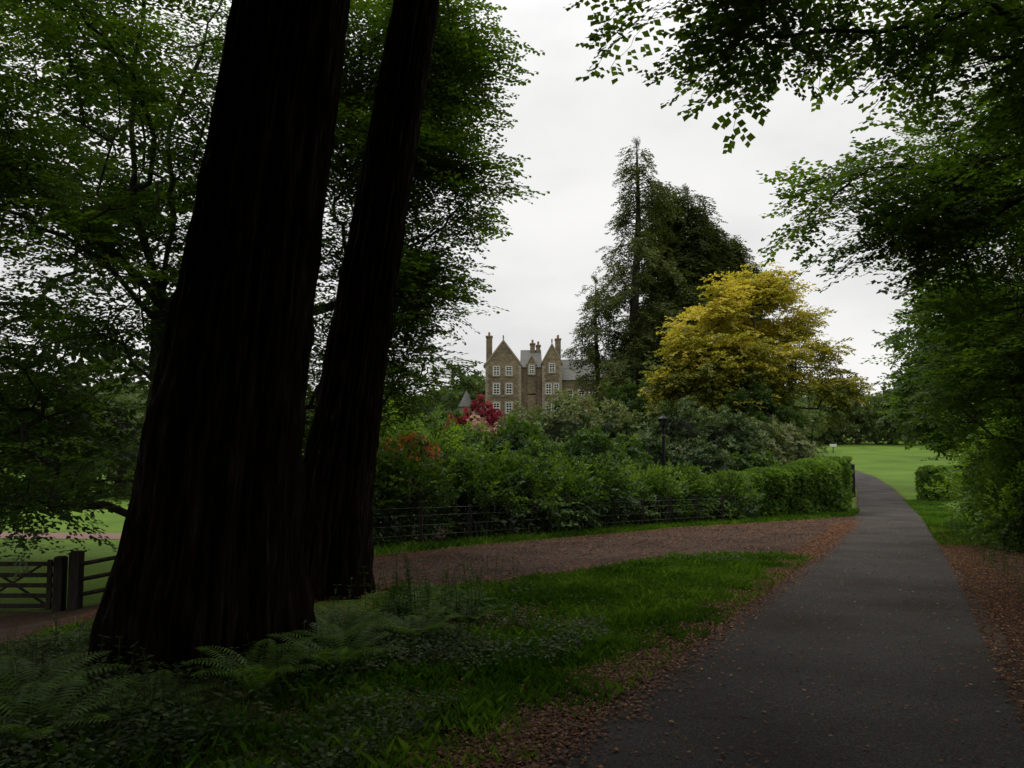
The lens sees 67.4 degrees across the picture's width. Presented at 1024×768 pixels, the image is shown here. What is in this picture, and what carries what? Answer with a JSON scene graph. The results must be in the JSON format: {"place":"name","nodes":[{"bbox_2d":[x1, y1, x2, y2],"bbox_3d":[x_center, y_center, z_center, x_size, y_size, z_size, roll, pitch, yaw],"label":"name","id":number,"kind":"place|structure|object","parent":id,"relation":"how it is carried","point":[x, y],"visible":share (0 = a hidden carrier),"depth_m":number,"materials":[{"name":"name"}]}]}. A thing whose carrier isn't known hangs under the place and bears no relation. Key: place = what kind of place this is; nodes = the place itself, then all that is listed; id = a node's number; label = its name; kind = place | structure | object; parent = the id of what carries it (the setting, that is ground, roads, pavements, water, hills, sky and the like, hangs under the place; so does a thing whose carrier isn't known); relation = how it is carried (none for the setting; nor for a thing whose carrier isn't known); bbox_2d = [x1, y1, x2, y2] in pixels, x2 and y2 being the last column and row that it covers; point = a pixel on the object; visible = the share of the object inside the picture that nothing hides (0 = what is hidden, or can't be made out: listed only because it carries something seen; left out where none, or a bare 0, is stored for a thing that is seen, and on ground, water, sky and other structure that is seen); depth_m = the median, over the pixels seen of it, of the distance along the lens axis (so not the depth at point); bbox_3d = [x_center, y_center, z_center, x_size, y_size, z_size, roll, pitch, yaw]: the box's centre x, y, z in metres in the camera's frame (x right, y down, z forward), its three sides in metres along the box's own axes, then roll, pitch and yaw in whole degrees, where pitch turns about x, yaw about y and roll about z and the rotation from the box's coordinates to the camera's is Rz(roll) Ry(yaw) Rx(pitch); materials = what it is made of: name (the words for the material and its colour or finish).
{"place":"outdoors","nodes":[
{"label":"outdoors","id":0,"kind":"place"},
{"bbox_2d":[0,522,380,538],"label":"garden path","id":1,"kind":"structure","parent":0,"point":[79,536],"depth_m":39.31,"materials":[{"name":"beige gravel"}]},
{"bbox_2d":[0,515,861,643],"bbox_3d":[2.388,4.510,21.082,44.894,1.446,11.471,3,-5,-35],"label":"gravel path","id":2,"kind":"structure","parent":0,"point":[531,552],"depth_m":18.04,"materials":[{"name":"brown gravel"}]},
{"bbox_2d":[0,0,1022,395],"label":"sky","id":3,"kind":"structure","parent":0,"point":[572,132],"materials":[{"name":"white"}]},
{"bbox_2d":[0,431,1023,767],"bbox_3d":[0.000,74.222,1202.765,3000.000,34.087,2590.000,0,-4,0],"label":"ground","id":4,"kind":"structure","parent":0,"point":[894,467],"depth_m":22.09,"materials":[{"name":"green plant"}]},
{"bbox_2d":[0,556,67,611],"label":"field gate","id":5,"kind":"structure","parent":4,"relation":"on","point":[56,589],"depth_m":16.69,"materials":[{"name":"brown wood"}]},
{"bbox_2d":[0,650,130,705],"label":"fern","id":6,"kind":"object","parent":4,"relation":"on","point":[36,670],"visible":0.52,"depth_m":5.64,"materials":[{"name":"green plant"}]},
{"bbox_2d":[0,670,139,745],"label":"fern","id":7,"kind":"object","parent":4,"relation":"on","point":[42,695],"visible":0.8,"depth_m":4.95,"materials":[{"name":"green plant"}]},
{"bbox_2d":[67,550,115,610],"bbox_3d":[-7.445,4.037,16.832,4.265,2.099,0.238,0,-4,-5],"label":"post and rail fence","id":8,"kind":"object","parent":4,"relation":"on","point":[76,579],"visible":0.19,"depth_m":16.57,"materials":[{"name":"brown wood"}]},
{"bbox_2d":[95,669,219,716],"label":"fern","id":9,"kind":"object","parent":4,"relation":"on","point":[166,687],"visible":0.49,"depth_m":5.43,"materials":[{"name":"green plant"}]},
{"bbox_2d":[0,8,324,530],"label":"beech tree","id":10,"kind":"object","parent":4,"relation":"on","point":[71,429],"visible":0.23,"depth_m":28.83,"materials":[{"name":"green plant"}]},
{"bbox_2d":[83,0,349,678],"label":"redwood tree","id":11,"kind":"object","parent":4,"relation":"on","point":[210,552],"visible":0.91,"depth_m":6.96,"materials":[{"name":"brown plant"}]},
{"bbox_2d":[0,337,485,498],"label":"woodland trees","id":12,"kind":"object","parent":4,"relation":"on","point":[455,410],"visible":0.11,"depth_m":95.14,"materials":[{"name":"green plant"}]},
{"bbox_2d":[181,637,320,694],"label":"fern","id":13,"kind":"object","parent":4,"relation":"on","point":[261,673],"visible":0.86,"depth_m":5.89,"materials":[{"name":"green plant"}]},
{"bbox_2d":[0,0,549,580],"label":"beech tree","id":14,"kind":"object","parent":4,"relation":"on","point":[462,70],"visible":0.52,"depth_m":19.73,"materials":[{"name":"green plant"}]},
{"bbox_2d":[0,609,610,767],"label":"ground ivy","id":15,"kind":"object","parent":4,"relation":"on","point":[173,714],"visible":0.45,"depth_m":5.25,"materials":[{"name":"green plant"}]},
{"bbox_2d":[264,621,400,669],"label":"fern","id":16,"kind":"object","parent":4,"relation":"on","point":[353,653],"visible":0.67,"depth_m":6.54,"materials":[{"name":"green plant"}]},
{"bbox_2d":[282,600,393,646],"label":"fern","id":17,"kind":"object","parent":4,"relation":"on","point":[333,617],"visible":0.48,"depth_m":7.63,"materials":[{"name":"green plant"}]},
{"bbox_2d":[303,454,420,546],"bbox_3d":[-4.263,3.075,20.257,3.724,3.481,3.276,0,-4,0],"label":"laurel shrub","id":18,"kind":"object","parent":4,"relation":"on","point":[380,483],"visible":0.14,"depth_m":19.97,"materials":[{"name":"green plant"}]},
{"bbox_2d":[302,0,438,601],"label":"redwood tree","id":19,"kind":"object","parent":4,"relation":"on","point":[342,443],"visible":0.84,"depth_m":11.18,"materials":[{"name":"brown plant"}]},
{"bbox_2d":[0,547,806,756],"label":"nettle patch","id":20,"kind":"object","parent":4,"relation":"on","point":[262,709],"visible":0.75,"depth_m":6.05,"materials":[{"name":"green plant"}]},
{"bbox_2d":[373,593,438,613],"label":"fern","id":21,"kind":"object","parent":4,"relation":"on","point":[420,601],"visible":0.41,"depth_m":9.45,"materials":[{"name":"green plant"}]},
{"bbox_2d":[0,549,814,767],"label":"grass verge","id":22,"kind":"object","parent":4,"relation":"on","point":[481,707],"depth_m":6.31,"materials":[{"name":"green plant"}]},
{"bbox_2d":[355,606,459,639],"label":"fern","id":23,"kind":"object","parent":4,"relation":"on","point":[417,625],"visible":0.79,"depth_m":7.96,"materials":[{"name":"green plant"}]},
{"bbox_2d":[378,429,442,512],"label":"orange azalea","id":24,"kind":"object","parent":4,"relation":"on","point":[426,446],"visible":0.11,"depth_m":26.31,"materials":[{"name":"orange plant"}]},
{"bbox_2d":[373,438,469,543],"bbox_3d":[-3.191,3.216,21.679,3.872,3.382,3.561,-4,-5,42],"label":"laurel shrub","id":25,"kind":"object","parent":4,"relation":"on","point":[406,463],"visible":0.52,"depth_m":21.12,"materials":[{"name":"green plant"}]},
{"bbox_2d":[402,580,458,604],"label":"fern","id":26,"kind":"object","parent":4,"relation":"on","point":[423,594],"visible":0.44,"depth_m":10.16,"materials":[{"name":"green plant"}]},
{"bbox_2d":[401,597,465,618],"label":"fern","id":27,"kind":"object","parent":4,"relation":"on","point":[429,605],"visible":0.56,"depth_m":9.09,"materials":[{"name":"green plant"}]},
{"bbox_2d":[377,397,492,525],"bbox_3d":[-3.893,3.052,28.155,4.554,5.367,7.688,-3,-5,37],"label":"lilac shrub","id":28,"kind":"object","parent":4,"relation":"on","point":[442,442],"visible":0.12,"depth_m":28.68,"materials":[{"name":"green plant"}]},
{"bbox_2d":[5,384,910,440],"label":"distant trees","id":29,"kind":"object","parent":4,"relation":"on","point":[852,436],"depth_m":249.67,"materials":[{"name":"green plant"}]},
{"bbox_2d":[430,587,495,609],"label":"fern","id":30,"kind":"object","parent":4,"relation":"on","point":[455,592],"visible":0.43,"depth_m":9.69,"materials":[{"name":"green plant"}]},
{"bbox_2d":[428,601,504,621],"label":"fern","id":31,"kind":"object","parent":4,"relation":"on","point":[460,612],"visible":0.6,"depth_m":8.90,"materials":[{"name":"green plant"}]},
{"bbox_2d":[443,394,502,449],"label":"red azalea","id":32,"kind":"object","parent":4,"relation":"on","point":[492,415],"visible":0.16,"depth_m":59.81,"materials":[{"name":"red plant"}]},
{"bbox_2d":[414,442,532,540],"bbox_3d":[-1.099,3.468,23.207,3.719,3.414,3.674,0,-4,0],"label":"laurel shrub","id":33,"kind":"object","parent":4,"relation":"on","point":[479,499],"visible":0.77,"depth_m":22.53,"materials":[{"name":"green plant"}]},
{"bbox_2d":[466,411,497,444],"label":"pink rhododendron","id":34,"kind":"object","parent":4,"relation":"on","point":[483,421],"visible":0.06,"depth_m":53.86,"materials":[{"name":"pink plant"}]},
{"bbox_2d":[414,412,556,516],"bbox_3d":[-1.860,3.870,35.745,8.392,5.236,8.270,0,-4,0],"label":"rhododendron","id":35,"kind":"object","parent":4,"relation":"on","point":[520,432],"visible":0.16,"depth_m":35.07,"materials":[{"name":"green plant"}]},
{"bbox_2d":[452,440,576,535],"bbox_3d":[0.030,3.457,24.302,3.809,3.388,3.520,1,-4,-19],"label":"laurel shrub","id":36,"kind":"object","parent":4,"relation":"on","point":[540,503],"visible":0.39,"depth_m":23.87,"materials":[{"name":"green plant"}]},
{"bbox_2d":[287,554,784,731],"bbox_3d":[0.792,3.025,11.619,4.728,0.783,13.935,-2,-5,28],"label":"clover","id":37,"kind":"object","parent":4,"relation":"on","point":[454,725],"visible":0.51,"depth_m":9.19,"materials":[{"name":"green plant"}]},
{"bbox_2d":[458,332,620,427],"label":"stone mansion","id":38,"kind":"structure","parent":4,"relation":"on","point":[530,378],"depth_m":128.64,"materials":[{"name":"stone"}]},
{"bbox_2d":[493,363,591,410],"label":"window frames","id":39,"kind":"structure","parent":38,"relation":"in","point":[496,368],"depth_m":128.19,"materials":[{"name":"white paint"}]},
{"bbox_2d":[494,364,593,426],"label":"window glass","id":40,"kind":"structure","parent":38,"relation":"in","point":[552,368],"depth_m":128.26,"materials":[{"name":"grey glass"}]},
{"bbox_2d":[374,495,723,541],"bbox_3d":[1.208,4.354,24.039,21.076,2.012,0.755,4,-6,-44],"label":"wire fence","id":41,"kind":"object","parent":4,"relation":"on","point":[470,522],"visible":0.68,"depth_m":23.27,"materials":[{"name":"black metal"}]},
{"bbox_2d":[520,450,611,532],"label":"laurel shrub","id":42,"kind":"object","parent":4,"relation":"on","point":[575,521],"visible":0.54,"depth_m":25.11,"materials":[{"name":"green plant"}]},
{"bbox_2d":[496,387,641,450],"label":"rhododendron","id":43,"kind":"object","parent":4,"relation":"on","point":[557,425],"visible":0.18,"depth_m":44.80,"materials":[{"name":"green plant"}]},
{"bbox_2d":[511,425,653,487],"bbox_3d":[2.988,3.962,33.960,8.789,4.425,4.920,3,-5,-37],"label":"rhododendron","id":44,"kind":"object","parent":4,"relation":"on","point":[596,441],"visible":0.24,"depth_m":33.43,"materials":[{"name":"green plant"}]},
{"bbox_2d":[533,450,641,527],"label":"laurel shrub","id":45,"kind":"object","parent":4,"relation":"on","point":[594,469],"visible":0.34,"depth_m":27.04,"materials":[{"name":"green plant"}]},
{"bbox_2d":[553,275,644,417],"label":"cypress tree","id":46,"kind":"object","parent":4,"relation":"on","point":[590,349],"visible":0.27,"depth_m":87.73,"materials":[{"name":"green plant"}]},
{"bbox_2d":[573,456,658,527],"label":"laurel shrub","id":47,"kind":"object","parent":4,"relation":"on","point":[632,486],"visible":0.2,"depth_m":28.52,"materials":[{"name":"green plant"}]},
{"bbox_2d":[374,507,860,556],"bbox_3d":[5.938,5.099,27.973,3.057,1.409,35.608,-4,-6,45],"label":"grass fringe","id":48,"kind":"object","parent":4,"relation":"on","point":[475,541],"depth_m":24.10,"materials":[{"name":"green plant"}]},
{"bbox_2d":[570,135,700,407],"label":"cedar tree","id":49,"kind":"object","parent":4,"relation":"on","point":[641,247],"visible":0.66,"depth_m":85.01,"materials":[{"name":"green plant"}]},
{"bbox_2d":[589,377,698,431],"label":"yew shrub","id":50,"kind":"object","parent":4,"relation":"on","point":[631,400],"visible":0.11,"depth_m":69.17,"materials":[{"name":"green plant"}]},
{"bbox_2d":[616,180,689,383],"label":"cypress tree","id":51,"kind":"object","parent":4,"relation":"on","point":[669,223],"visible":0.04,"depth_m":91.73,"materials":[{"name":"green plant"}]},
{"bbox_2d":[620,460,696,523],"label":"laurel shrub","id":52,"kind":"object","parent":4,"relation":"on","point":[659,477],"visible":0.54,"depth_m":30.13,"materials":[{"name":"green plant"}]},
{"bbox_2d":[658,415,667,468],"bbox_3d":[6.750,3.724,34.122,0.440,4.745,0.381,0,-4,0],"label":"lamp post","id":53,"kind":"object","parent":4,"relation":"on","point":[662,420],"visible":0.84,"depth_m":34.14,"materials":[{"name":"black metal"}]},
{"bbox_2d":[618,429,736,474],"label":"rhododendron","id":54,"kind":"object","parent":4,"relation":"on","point":[709,459],"visible":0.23,"depth_m":37.55,"materials":[{"name":"green plant"}]},
{"bbox_2d":[642,282,721,437],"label":"cypress tree","id":55,"kind":"object","parent":4,"relation":"on","point":[687,299],"visible":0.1,"depth_m":85.51,"materials":[{"name":"green plant"}]},
{"bbox_2d":[642,460,726,521],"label":"laurel shrub","id":56,"kind":"object","parent":4,"relation":"on","point":[695,476],"visible":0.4,"depth_m":31.61,"materials":[{"name":"green plant"}]},
{"bbox_2d":[642,185,729,410],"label":"cypress tree","id":57,"kind":"object","parent":4,"relation":"on","point":[692,222],"visible":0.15,"depth_m":89.99,"materials":[{"name":"green plant"}]},
{"bbox_2d":[613,395,772,467],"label":"rhododendron","id":58,"kind":"object","parent":4,"relation":"on","point":[722,429],"visible":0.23,"depth_m":41.44,"materials":[{"name":"green plant"}]},
{"bbox_2d":[685,218,763,413],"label":"cypress tree","id":59,"kind":"object","parent":4,"relation":"on","point":[722,244],"visible":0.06,"depth_m":91.45,"materials":[{"name":"green plant"}]},
{"bbox_2d":[689,467,766,520],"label":"laurel shrub","id":60,"kind":"object","parent":4,"relation":"on","point":[733,508],"visible":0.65,"depth_m":32.80,"materials":[{"name":"green plant"}]},
{"bbox_2d":[717,436,782,470],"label":"rhododendron","id":61,"kind":"object","parent":4,"relation":"on","point":[743,459],"visible":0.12,"depth_m":38.95,"materials":[{"name":"green plant"}]},
{"bbox_2d":[717,232,787,412],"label":"cypress tree","id":62,"kind":"object","parent":4,"relation":"on","point":[739,251],"visible":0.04,"depth_m":93.56,"materials":[{"name":"green plant"}]},
{"bbox_2d":[637,262,889,430],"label":"golden maple tree","id":63,"kind":"object","parent":4,"relation":"on","point":[708,360],"visible":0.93,"depth_m":53.18,"materials":[{"name":"yellow plant"}]},
{"bbox_2d":[722,380,811,449],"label":"holly shrub","id":64,"kind":"object","parent":4,"relation":"on","point":[759,395],"visible":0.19,"depth_m":49.31,"materials":[{"name":"green plant"}]},
{"bbox_2d":[741,415,820,464],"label":"rhododendron","id":65,"kind":"object","parent":4,"relation":"on","point":[788,443],"visible":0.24,"depth_m":45.28,"materials":[{"name":"green plant"}]},
{"bbox_2d":[711,455,854,517],"bbox_3d":[13.563,5.047,37.345,9.634,3.106,3.294,3,-5,-34],"label":"clipped hedge","id":66,"kind":"object","parent":4,"relation":"on","point":[818,484],"visible":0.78,"depth_m":36.25,"materials":[{"name":"green plant"}]},
{"bbox_2d":[743,256,827,457],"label":"cypress tree","id":67,"kind":"object","parent":4,"relation":"on","point":[754,271],"visible":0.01,"depth_m":95.27,"materials":[{"name":"green plant"}]},
{"bbox_2d":[563,0,1023,357],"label":"sycamore tree","id":68,"kind":"object","parent":4,"relation":"on","point":[1000,23],"visible":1,"depth_m":11.12,"materials":[{"name":"green plant"}]},
{"bbox_2d":[850,464,855,496],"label":"estate gate","id":69,"kind":"structure","parent":4,"relation":"on","point":[852,467],"depth_m":53.99,"materials":[{"name":"black paint"}]},
{"bbox_2d":[784,377,1006,448],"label":"parkland trees","id":70,"kind":"object","parent":4,"relation":"on","point":[887,428],"visible":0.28,"depth_m":208.41,"materials":[{"name":"green plant"}]},
{"bbox_2d":[914,465,965,501],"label":"clipped hedge","id":71,"kind":"object","parent":4,"relation":"on","point":[924,474],"visible":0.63,"depth_m":48.83,"materials":[{"name":"green plant"}]},
{"bbox_2d":[858,0,1023,485],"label":"beech tree","id":72,"kind":"object","parent":4,"relation":"on","point":[977,388],"visible":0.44,"depth_m":20.68,"materials":[{"name":"green plant"}]},
{"bbox_2d":[872,259,1023,467],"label":"weeping beech tree","id":73,"kind":"object","parent":4,"relation":"on","point":[917,432],"visible":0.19,"depth_m":61.41,"materials":[{"name":"green plant"}]},
{"bbox_2d":[903,499,1006,546],"bbox_3d":[19.354,5.799,34.625,2.364,1.357,34.056,-2,-5,25],"label":"grass roadside","id":74,"kind":"object","parent":4,"relation":"on","point":[922,509],"depth_m":29.83,"materials":[{"name":"green plant"}]},
{"bbox_2d":[923,433,995,526],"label":"hazel shrub","id":75,"kind":"object","parent":4,"relation":"on","point":[948,477],"visible":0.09,"depth_m":28.13,"materials":[{"name":"green plant"}]},
{"bbox_2d":[939,409,1022,529],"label":"hazel shrub","id":76,"kind":"object","parent":4,"relation":"on","point":[961,477],"visible":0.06,"depth_m":24.29,"materials":[{"name":"green plant"}]},
{"bbox_2d":[943,510,1023,601],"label":"nettle patch","id":77,"kind":"object","parent":4,"relation":"on","point":[980,542],"visible":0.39,"depth_m":17.09,"materials":[{"name":"green plant"}]},
{"bbox_2d":[949,418,1023,539],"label":"hazel shrub","id":78,"kind":"object","parent":4,"relation":"on","point":[972,477],"visible":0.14,"depth_m":21.38,"materials":[{"name":"green plant"}]},
{"bbox_2d":[959,441,1023,551],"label":"hazel shrub","id":79,"kind":"object","parent":4,"relation":"on","point":[1008,488],"visible":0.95,"depth_m":18.94,"materials":[{"name":"green plant"}]},
{"bbox_2d":[509,470,1023,767],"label":"road","id":80,"kind":"structure","parent":0,"point":[919,729],"depth_m":6.15,"materials":[{"name":"grey asphalt"}]},
{"bbox_2d":[0,520,1023,767],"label":"fallen leaves","id":81,"kind":"object","parent":80,"relation":"on","point":[550,732],"visible":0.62,"depth_m":6.48,"materials":[{"name":"brown plant"}]}
]}

